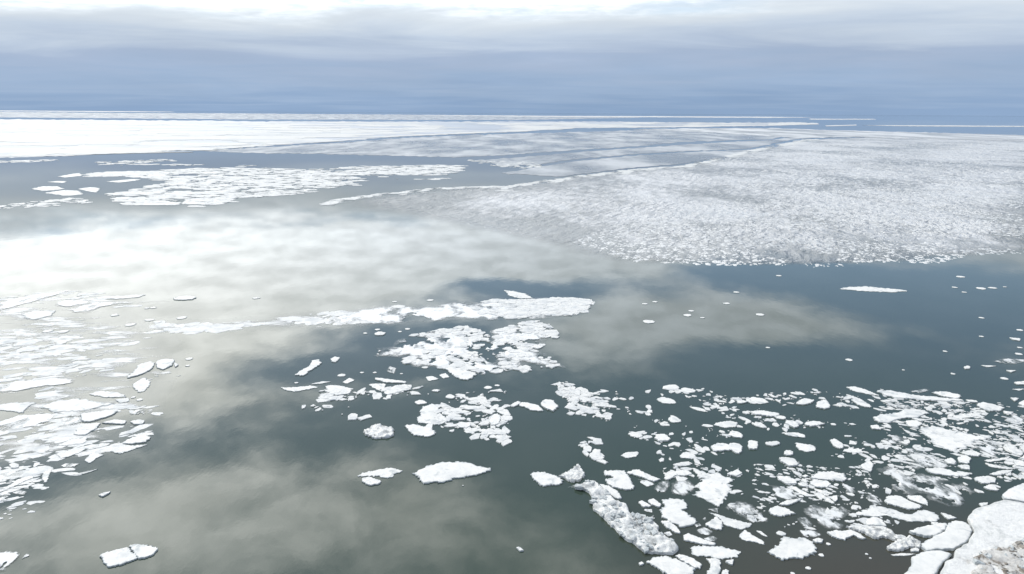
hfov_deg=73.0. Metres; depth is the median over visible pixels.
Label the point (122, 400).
ice floe
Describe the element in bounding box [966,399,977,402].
ice floe
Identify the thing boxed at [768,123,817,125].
pack ice
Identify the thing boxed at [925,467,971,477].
ice floe
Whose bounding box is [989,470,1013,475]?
ice floe
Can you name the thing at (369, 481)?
ice floe
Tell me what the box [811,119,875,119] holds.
pack ice
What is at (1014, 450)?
ice floe
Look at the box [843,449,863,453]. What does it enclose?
ice floe
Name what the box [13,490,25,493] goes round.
slush floe
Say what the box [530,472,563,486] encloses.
ice floe
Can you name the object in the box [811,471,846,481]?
ice floe
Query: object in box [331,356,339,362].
ice floe
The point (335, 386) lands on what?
ice floe
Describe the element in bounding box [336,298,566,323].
ice band
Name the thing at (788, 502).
ice floe
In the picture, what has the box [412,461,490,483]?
ice floe
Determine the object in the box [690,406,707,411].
ice floe
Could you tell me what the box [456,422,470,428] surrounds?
ice floe
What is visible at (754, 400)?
ice floe
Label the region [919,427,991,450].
ice floe
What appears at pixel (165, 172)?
ice floe
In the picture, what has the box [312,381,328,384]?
ice floe
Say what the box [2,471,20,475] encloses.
slush floe
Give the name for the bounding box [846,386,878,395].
ice floe
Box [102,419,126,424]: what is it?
ice floe
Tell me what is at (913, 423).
ice floe
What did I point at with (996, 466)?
ice floe
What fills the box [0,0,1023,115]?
sky
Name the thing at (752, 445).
ice floe
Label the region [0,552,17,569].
ice floe
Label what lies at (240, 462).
water
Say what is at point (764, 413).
ice floe
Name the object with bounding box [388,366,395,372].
slush floe
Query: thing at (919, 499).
ice floe
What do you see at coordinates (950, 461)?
ice floe
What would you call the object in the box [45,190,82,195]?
ice floe
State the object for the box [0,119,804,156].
pack ice
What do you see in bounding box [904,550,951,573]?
ice floe
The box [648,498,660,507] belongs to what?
ice floe
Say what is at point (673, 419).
ice floe
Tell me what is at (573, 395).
brash ice
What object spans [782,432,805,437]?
ice floe
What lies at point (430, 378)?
ice floe
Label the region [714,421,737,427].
ice floe
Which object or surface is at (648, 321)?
ice fragment
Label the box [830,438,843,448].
ice floe
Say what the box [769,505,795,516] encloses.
ice floe
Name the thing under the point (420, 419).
ice floe
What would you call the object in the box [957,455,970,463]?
ice floe
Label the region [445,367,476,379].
ice floe
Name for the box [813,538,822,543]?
ice floe
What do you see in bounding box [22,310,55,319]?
ice floe
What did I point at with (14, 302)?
slush floe
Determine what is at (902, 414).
ice floe
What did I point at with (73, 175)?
ice floe
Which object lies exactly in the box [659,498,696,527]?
ice floe
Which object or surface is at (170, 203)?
ice floe
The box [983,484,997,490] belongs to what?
ice floe
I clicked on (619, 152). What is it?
thin ice
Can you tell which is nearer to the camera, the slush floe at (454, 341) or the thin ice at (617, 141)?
the slush floe at (454, 341)
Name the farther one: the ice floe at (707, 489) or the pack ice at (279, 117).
the pack ice at (279, 117)
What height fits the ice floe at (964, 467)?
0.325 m
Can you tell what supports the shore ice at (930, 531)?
on the water
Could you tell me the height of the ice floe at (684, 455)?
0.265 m
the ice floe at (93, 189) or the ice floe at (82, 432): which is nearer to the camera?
the ice floe at (82, 432)
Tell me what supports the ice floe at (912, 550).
on the water
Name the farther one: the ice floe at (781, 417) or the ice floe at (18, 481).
the ice floe at (781, 417)
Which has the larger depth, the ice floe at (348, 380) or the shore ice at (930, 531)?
the ice floe at (348, 380)
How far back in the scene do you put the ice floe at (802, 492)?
75.32 m
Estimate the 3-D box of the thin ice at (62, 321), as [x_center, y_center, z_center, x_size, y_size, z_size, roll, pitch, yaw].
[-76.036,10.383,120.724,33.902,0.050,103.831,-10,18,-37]
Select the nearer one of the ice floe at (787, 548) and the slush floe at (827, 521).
the ice floe at (787, 548)
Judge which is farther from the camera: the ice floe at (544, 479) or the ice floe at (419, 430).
the ice floe at (419, 430)
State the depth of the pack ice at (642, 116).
8495.74 m
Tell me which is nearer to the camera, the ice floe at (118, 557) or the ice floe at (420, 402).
the ice floe at (118, 557)
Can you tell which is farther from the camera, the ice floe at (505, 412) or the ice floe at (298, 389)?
the ice floe at (298, 389)
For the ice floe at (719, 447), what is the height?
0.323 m
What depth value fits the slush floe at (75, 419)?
92.09 m
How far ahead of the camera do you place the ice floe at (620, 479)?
77.45 m
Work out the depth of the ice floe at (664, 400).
99.20 m
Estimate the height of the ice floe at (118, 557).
0.328 m
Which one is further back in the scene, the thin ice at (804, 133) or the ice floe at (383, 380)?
the thin ice at (804, 133)
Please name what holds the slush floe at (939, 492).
on the water
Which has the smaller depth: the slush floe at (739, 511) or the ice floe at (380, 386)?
the slush floe at (739, 511)
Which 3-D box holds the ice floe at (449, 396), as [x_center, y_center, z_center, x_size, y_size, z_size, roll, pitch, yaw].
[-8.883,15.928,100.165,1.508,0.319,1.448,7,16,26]
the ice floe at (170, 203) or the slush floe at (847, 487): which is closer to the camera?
the slush floe at (847, 487)
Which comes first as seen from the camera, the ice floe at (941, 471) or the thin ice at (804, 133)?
the ice floe at (941, 471)
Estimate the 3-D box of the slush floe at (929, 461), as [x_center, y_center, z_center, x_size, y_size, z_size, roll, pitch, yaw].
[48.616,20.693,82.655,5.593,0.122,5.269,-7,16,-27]
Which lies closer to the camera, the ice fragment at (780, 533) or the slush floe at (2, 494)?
the ice fragment at (780, 533)
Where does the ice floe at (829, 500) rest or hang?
on the water
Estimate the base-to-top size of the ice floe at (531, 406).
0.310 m
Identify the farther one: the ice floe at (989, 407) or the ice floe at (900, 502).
the ice floe at (989, 407)
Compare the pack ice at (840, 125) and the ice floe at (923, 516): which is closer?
the ice floe at (923, 516)
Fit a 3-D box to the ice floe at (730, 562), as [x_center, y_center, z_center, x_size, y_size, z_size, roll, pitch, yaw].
[20.010,25.304,63.657,0.729,0.310,0.905,7,16,24]
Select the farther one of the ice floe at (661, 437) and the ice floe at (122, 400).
the ice floe at (122, 400)
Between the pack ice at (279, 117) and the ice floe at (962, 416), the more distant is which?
the pack ice at (279, 117)
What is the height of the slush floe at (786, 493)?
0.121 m
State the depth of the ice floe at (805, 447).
85.43 m
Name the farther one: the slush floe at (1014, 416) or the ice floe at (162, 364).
the ice floe at (162, 364)
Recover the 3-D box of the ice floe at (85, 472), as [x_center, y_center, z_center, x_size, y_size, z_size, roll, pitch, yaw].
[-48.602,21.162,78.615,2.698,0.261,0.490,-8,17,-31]
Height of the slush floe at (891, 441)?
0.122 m
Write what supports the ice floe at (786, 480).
on the water
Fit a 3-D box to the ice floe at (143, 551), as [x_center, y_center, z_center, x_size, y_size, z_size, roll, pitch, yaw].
[-34.540,24.651,64.958,3.187,0.329,1.918,13,19,41]
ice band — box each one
[168,316,349,327]
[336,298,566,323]
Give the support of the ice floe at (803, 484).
on the water
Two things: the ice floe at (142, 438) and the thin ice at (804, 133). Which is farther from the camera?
the thin ice at (804, 133)
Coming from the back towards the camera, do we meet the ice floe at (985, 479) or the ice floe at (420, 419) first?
the ice floe at (420, 419)
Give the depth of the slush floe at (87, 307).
146.68 m
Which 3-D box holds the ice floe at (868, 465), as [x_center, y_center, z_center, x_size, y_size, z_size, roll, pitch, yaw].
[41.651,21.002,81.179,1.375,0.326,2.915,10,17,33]
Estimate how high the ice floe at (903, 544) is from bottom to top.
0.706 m
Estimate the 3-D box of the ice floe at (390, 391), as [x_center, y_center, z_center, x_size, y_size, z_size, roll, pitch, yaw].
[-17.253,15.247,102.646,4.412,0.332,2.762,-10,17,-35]
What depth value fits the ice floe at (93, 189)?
359.20 m
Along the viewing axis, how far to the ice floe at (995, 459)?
82.77 m
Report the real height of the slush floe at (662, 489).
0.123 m
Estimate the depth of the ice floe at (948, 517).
70.81 m
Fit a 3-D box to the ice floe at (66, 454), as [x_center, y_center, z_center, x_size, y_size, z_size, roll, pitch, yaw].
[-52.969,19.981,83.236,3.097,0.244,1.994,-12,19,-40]
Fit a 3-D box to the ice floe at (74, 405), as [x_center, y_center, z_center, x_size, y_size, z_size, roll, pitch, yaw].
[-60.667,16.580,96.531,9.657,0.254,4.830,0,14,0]
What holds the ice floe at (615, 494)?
on the water
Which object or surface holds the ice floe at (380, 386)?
on the water
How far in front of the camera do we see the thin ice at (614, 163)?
554.53 m
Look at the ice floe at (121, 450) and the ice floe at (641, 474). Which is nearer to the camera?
the ice floe at (641, 474)
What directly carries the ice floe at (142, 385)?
on the water
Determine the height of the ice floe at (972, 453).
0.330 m
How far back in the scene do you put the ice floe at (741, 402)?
98.73 m
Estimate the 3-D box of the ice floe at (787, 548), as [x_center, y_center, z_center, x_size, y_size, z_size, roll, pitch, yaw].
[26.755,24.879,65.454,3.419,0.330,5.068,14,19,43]
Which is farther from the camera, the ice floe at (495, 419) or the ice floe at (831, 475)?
the ice floe at (495, 419)
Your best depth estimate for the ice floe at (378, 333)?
128.27 m
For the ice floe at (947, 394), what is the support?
on the water
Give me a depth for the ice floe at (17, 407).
95.97 m
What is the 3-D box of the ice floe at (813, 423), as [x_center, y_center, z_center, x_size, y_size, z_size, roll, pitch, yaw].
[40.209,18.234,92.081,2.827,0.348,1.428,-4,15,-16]
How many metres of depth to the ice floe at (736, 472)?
79.10 m
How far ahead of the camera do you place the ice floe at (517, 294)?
156.19 m
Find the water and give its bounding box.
[0,110,1023,573]
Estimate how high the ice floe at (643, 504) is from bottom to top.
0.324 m
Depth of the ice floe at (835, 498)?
74.08 m
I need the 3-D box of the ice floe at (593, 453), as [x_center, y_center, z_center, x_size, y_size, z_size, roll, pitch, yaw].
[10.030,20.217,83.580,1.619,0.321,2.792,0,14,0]
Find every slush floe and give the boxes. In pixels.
[0,291,65,309]
[0,379,71,391]
[0,413,53,428]
[0,492,7,500]
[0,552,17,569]
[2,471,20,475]
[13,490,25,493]
[57,299,127,311]
[62,415,78,424]
[62,463,76,466]
[130,409,142,414]
[383,323,551,373]
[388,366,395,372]
[640,480,652,485]
[656,482,667,491]
[673,481,693,495]
[698,528,711,534]
[728,503,766,521]
[773,487,796,498]
[800,530,819,536]
[801,518,809,526]
[807,507,843,527]
[842,483,852,492]
[868,495,881,504]
[885,400,913,408]
[887,468,968,504]
[889,435,900,443]
[906,448,947,467]
[975,443,1000,454]
[996,359,1023,362]
[1005,415,1022,421]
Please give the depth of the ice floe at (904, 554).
64.79 m
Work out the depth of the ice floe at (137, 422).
91.18 m
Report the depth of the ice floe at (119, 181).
406.10 m
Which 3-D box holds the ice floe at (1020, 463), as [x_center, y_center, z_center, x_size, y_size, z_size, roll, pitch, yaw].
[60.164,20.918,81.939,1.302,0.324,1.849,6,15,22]
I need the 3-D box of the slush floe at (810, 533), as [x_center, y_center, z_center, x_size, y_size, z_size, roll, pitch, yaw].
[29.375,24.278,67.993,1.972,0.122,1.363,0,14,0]
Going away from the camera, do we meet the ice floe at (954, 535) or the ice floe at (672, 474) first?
the ice floe at (954, 535)
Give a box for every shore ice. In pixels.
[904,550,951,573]
[909,523,946,537]
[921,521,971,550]
[940,500,1023,573]
[1002,483,1023,502]
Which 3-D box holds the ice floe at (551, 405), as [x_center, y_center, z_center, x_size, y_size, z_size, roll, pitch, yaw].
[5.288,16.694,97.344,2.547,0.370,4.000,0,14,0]
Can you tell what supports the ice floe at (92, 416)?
on the water
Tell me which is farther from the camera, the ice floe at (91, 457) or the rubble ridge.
the ice floe at (91, 457)
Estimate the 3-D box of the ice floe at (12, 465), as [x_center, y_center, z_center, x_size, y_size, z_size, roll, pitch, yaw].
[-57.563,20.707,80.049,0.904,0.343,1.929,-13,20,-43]
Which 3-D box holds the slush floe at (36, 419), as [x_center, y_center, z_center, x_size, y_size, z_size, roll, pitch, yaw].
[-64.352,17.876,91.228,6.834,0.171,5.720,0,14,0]
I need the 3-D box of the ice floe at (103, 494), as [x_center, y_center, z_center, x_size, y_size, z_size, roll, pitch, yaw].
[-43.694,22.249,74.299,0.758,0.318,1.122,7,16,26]
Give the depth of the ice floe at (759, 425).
91.37 m
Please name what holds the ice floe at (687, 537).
on the water
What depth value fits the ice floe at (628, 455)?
83.43 m
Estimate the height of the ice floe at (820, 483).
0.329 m
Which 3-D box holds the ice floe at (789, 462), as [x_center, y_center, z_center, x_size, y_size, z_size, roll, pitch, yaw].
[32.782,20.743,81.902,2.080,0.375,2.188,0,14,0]
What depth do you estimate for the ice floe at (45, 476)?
77.94 m
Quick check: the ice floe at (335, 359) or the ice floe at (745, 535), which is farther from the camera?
the ice floe at (335, 359)
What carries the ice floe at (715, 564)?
on the water
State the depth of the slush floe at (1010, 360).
116.32 m
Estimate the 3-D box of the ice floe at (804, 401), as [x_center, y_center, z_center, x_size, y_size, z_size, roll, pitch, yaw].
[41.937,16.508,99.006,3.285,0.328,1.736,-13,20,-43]
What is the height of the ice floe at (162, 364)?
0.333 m
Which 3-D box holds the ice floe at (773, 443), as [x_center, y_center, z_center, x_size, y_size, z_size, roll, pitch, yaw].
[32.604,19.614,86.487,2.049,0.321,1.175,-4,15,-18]
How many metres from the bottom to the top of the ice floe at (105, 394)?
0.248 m
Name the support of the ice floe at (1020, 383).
on the water
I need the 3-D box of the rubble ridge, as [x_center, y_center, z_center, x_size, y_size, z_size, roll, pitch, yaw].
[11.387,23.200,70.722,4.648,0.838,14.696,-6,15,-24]
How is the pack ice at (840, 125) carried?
on the water
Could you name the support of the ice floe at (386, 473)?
on the water
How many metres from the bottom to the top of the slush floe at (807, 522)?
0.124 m
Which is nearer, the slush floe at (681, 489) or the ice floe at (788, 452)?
the slush floe at (681, 489)
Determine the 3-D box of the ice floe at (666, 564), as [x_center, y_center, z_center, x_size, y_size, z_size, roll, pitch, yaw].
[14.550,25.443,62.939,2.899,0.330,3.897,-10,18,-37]
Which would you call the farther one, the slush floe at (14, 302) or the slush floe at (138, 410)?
the slush floe at (14, 302)
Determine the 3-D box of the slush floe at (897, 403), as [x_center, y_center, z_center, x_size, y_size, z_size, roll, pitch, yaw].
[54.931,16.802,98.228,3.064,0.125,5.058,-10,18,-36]
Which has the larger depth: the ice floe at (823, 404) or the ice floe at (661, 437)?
the ice floe at (823, 404)
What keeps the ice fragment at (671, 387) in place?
on the water
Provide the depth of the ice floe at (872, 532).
67.87 m
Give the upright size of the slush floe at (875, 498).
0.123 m
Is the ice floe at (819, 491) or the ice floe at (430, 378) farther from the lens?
the ice floe at (430, 378)
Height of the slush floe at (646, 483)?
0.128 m
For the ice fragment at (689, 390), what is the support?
on the water
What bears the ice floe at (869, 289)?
on the water
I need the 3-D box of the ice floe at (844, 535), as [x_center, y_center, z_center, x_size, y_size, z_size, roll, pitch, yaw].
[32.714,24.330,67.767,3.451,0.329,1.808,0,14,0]
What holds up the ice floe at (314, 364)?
on the water
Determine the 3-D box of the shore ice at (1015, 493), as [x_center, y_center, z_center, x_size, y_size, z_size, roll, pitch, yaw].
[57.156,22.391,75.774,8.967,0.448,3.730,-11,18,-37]
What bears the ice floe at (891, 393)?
on the water
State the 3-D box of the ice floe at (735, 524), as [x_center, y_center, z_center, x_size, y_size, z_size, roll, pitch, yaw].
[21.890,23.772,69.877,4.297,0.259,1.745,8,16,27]
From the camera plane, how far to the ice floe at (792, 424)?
91.81 m
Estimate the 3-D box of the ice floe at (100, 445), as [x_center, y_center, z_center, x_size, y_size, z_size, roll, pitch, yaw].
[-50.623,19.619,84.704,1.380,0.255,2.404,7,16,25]
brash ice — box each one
[0,159,541,208]
[0,291,180,518]
[149,297,594,373]
[302,381,1023,532]
[321,139,816,204]
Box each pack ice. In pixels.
[0,112,635,119]
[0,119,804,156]
[48,111,147,111]
[444,115,805,117]
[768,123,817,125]
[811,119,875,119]
[825,125,855,125]
[876,125,1023,126]
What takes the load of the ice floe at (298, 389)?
on the water
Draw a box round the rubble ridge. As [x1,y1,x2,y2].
[574,480,678,554]
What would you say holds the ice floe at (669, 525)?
on the water
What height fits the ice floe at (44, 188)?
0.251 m
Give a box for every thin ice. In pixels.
[0,307,161,449]
[212,129,779,156]
[490,137,800,165]
[504,150,748,176]
[634,128,1023,140]
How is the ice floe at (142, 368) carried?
on the water
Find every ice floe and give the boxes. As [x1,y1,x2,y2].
[0,402,35,412]
[0,476,33,488]
[9,462,18,468]
[9,484,31,488]
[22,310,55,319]
[33,186,64,190]
[40,398,114,412]
[41,469,51,482]
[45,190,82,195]
[57,448,84,457]
[58,173,81,177]
[58,437,86,445]
[73,469,97,474]
[74,427,95,435]
[76,423,100,430]
[79,187,100,192]
[80,411,117,422]
[85,452,102,462]
[87,443,109,449]
[89,391,125,397]
[95,294,143,298]
[96,171,171,176]
[99,491,110,496]
[99,547,137,567]
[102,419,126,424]
[107,179,140,182]
[110,445,146,453]
[116,398,128,402]
[122,434,150,444]
[127,361,154,377]
[129,544,157,559]
[130,419,144,424]
[132,202,180,204]
[132,377,150,392]
[156,359,174,369]
[173,296,195,299]
[281,385,317,391]
[295,359,321,375]
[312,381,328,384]
[325,385,353,389]
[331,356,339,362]
[343,378,353,383]
[358,468,402,478]
[362,477,380,485]
[363,424,394,438]
[369,383,385,389]
[374,331,385,335]
[375,378,405,383]
[384,384,410,394]
[404,424,435,437]
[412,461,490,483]
[415,400,426,404]
[417,415,446,425]
[420,404,438,420]
[426,376,437,380]
[440,373,448,378]
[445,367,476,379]
[445,394,455,398]
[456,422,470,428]
[489,413,500,425]
[497,409,510,415]
[504,290,531,298]
[510,401,520,406]
[519,402,542,411]
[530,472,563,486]
[541,399,558,411]
[559,464,584,482]
[589,449,600,459]
[600,484,621,499]
[604,470,634,490]
[621,452,638,458]
[626,469,660,481]
[628,432,642,437]
[639,500,650,507]
[646,556,695,573]
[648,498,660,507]
[654,434,670,441]
[657,397,675,403]
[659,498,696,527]
[661,521,679,533]
[663,470,691,479]
[668,415,680,422]
[675,554,701,569]
[680,452,697,458]
[683,533,715,545]
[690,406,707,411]
[690,545,740,559]
[693,472,732,506]
[705,516,722,530]
[706,558,720,573]
[710,443,731,451]
[710,513,751,529]
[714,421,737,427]
[725,559,733,565]
[727,469,741,476]
[728,431,742,437]
[729,443,742,453]
[737,400,747,403]
[739,530,764,544]
[746,397,768,403]
[748,440,757,449]
[750,410,779,416]
[754,422,766,428]
[765,441,779,446]
[767,536,816,560]
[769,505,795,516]
[774,415,785,419]
[777,476,796,484]
[779,457,798,466]
[779,498,801,505]
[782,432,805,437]
[784,450,792,455]
[785,420,799,428]
[789,486,815,496]
[795,443,815,451]
[796,398,813,404]
[798,483,808,486]
[805,421,824,426]
[810,480,830,487]
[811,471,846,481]
[813,488,832,494]
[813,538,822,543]
[816,400,830,409]
[822,495,833,503]
[827,529,865,540]
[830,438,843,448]
[832,495,837,501]
[841,286,906,292]
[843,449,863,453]
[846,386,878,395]
[846,526,905,540]
[851,398,870,407]
[855,506,938,522]
[860,460,873,471]
[865,517,886,526]
[870,425,880,429]
[873,409,928,422]
[877,390,963,401]
[884,495,921,509]
[886,535,920,551]
[891,553,915,555]
[906,420,921,427]
[906,495,927,505]
[910,548,918,552]
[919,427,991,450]
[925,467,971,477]
[931,391,960,398]
[941,513,955,519]
[944,458,955,464]
[952,412,980,418]
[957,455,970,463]
[958,464,969,470]
[961,450,980,456]
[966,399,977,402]
[974,476,995,483]
[977,402,1004,411]
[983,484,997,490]
[984,457,1009,461]
[985,463,1015,469]
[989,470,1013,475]
[1003,411,1013,414]
[1005,445,1022,455]
[1013,460,1023,466]
[1014,381,1023,384]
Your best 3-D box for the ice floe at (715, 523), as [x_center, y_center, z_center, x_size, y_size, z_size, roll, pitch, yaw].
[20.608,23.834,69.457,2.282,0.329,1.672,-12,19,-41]
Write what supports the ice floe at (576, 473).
on the water
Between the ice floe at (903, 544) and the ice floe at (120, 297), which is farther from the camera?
the ice floe at (120, 297)
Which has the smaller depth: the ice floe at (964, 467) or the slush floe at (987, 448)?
the ice floe at (964, 467)
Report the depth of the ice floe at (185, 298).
151.64 m
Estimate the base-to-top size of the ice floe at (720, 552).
0.252 m
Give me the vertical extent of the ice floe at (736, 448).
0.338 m
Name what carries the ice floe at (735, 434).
on the water
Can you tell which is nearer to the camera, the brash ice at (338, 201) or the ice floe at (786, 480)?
the ice floe at (786, 480)
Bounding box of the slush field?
[394,137,1023,258]
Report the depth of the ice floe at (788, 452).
83.90 m
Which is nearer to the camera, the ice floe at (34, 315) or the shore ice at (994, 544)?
the shore ice at (994, 544)
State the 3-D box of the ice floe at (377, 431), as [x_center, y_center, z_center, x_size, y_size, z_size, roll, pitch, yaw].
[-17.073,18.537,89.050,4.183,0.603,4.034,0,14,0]
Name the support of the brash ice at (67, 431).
on the water
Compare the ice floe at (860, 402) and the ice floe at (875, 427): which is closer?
the ice floe at (875, 427)
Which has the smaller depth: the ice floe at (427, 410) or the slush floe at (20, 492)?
the slush floe at (20, 492)
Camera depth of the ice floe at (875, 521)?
69.78 m
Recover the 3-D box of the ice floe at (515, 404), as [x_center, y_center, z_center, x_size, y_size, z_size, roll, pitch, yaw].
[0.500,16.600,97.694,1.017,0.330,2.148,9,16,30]
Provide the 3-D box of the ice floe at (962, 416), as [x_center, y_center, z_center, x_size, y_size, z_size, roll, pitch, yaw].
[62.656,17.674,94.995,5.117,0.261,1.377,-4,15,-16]
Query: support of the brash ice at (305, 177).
on the water
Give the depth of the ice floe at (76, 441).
85.94 m
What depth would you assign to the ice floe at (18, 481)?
76.55 m
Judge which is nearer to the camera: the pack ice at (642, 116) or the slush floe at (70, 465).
the slush floe at (70, 465)
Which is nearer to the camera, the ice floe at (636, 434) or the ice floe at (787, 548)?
the ice floe at (787, 548)
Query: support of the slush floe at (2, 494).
on the water
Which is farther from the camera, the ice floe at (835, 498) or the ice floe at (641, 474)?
the ice floe at (641, 474)
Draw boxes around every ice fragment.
[643,320,654,323]
[663,385,678,390]
[681,388,695,392]
[776,531,785,535]
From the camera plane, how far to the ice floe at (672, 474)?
78.83 m
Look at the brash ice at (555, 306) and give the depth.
131.04 m
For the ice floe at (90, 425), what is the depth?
89.89 m
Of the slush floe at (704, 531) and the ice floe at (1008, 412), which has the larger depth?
the ice floe at (1008, 412)
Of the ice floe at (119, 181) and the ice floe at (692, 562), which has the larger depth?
the ice floe at (119, 181)
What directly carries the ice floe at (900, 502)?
on the water
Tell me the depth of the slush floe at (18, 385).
104.10 m
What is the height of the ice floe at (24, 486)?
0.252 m
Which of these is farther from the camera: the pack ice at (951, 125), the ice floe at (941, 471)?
the pack ice at (951, 125)
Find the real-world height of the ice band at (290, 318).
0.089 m
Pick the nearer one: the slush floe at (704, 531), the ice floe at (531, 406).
the slush floe at (704, 531)
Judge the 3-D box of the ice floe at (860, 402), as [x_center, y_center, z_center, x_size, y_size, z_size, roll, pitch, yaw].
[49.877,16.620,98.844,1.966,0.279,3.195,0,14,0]
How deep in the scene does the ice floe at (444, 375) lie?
107.93 m

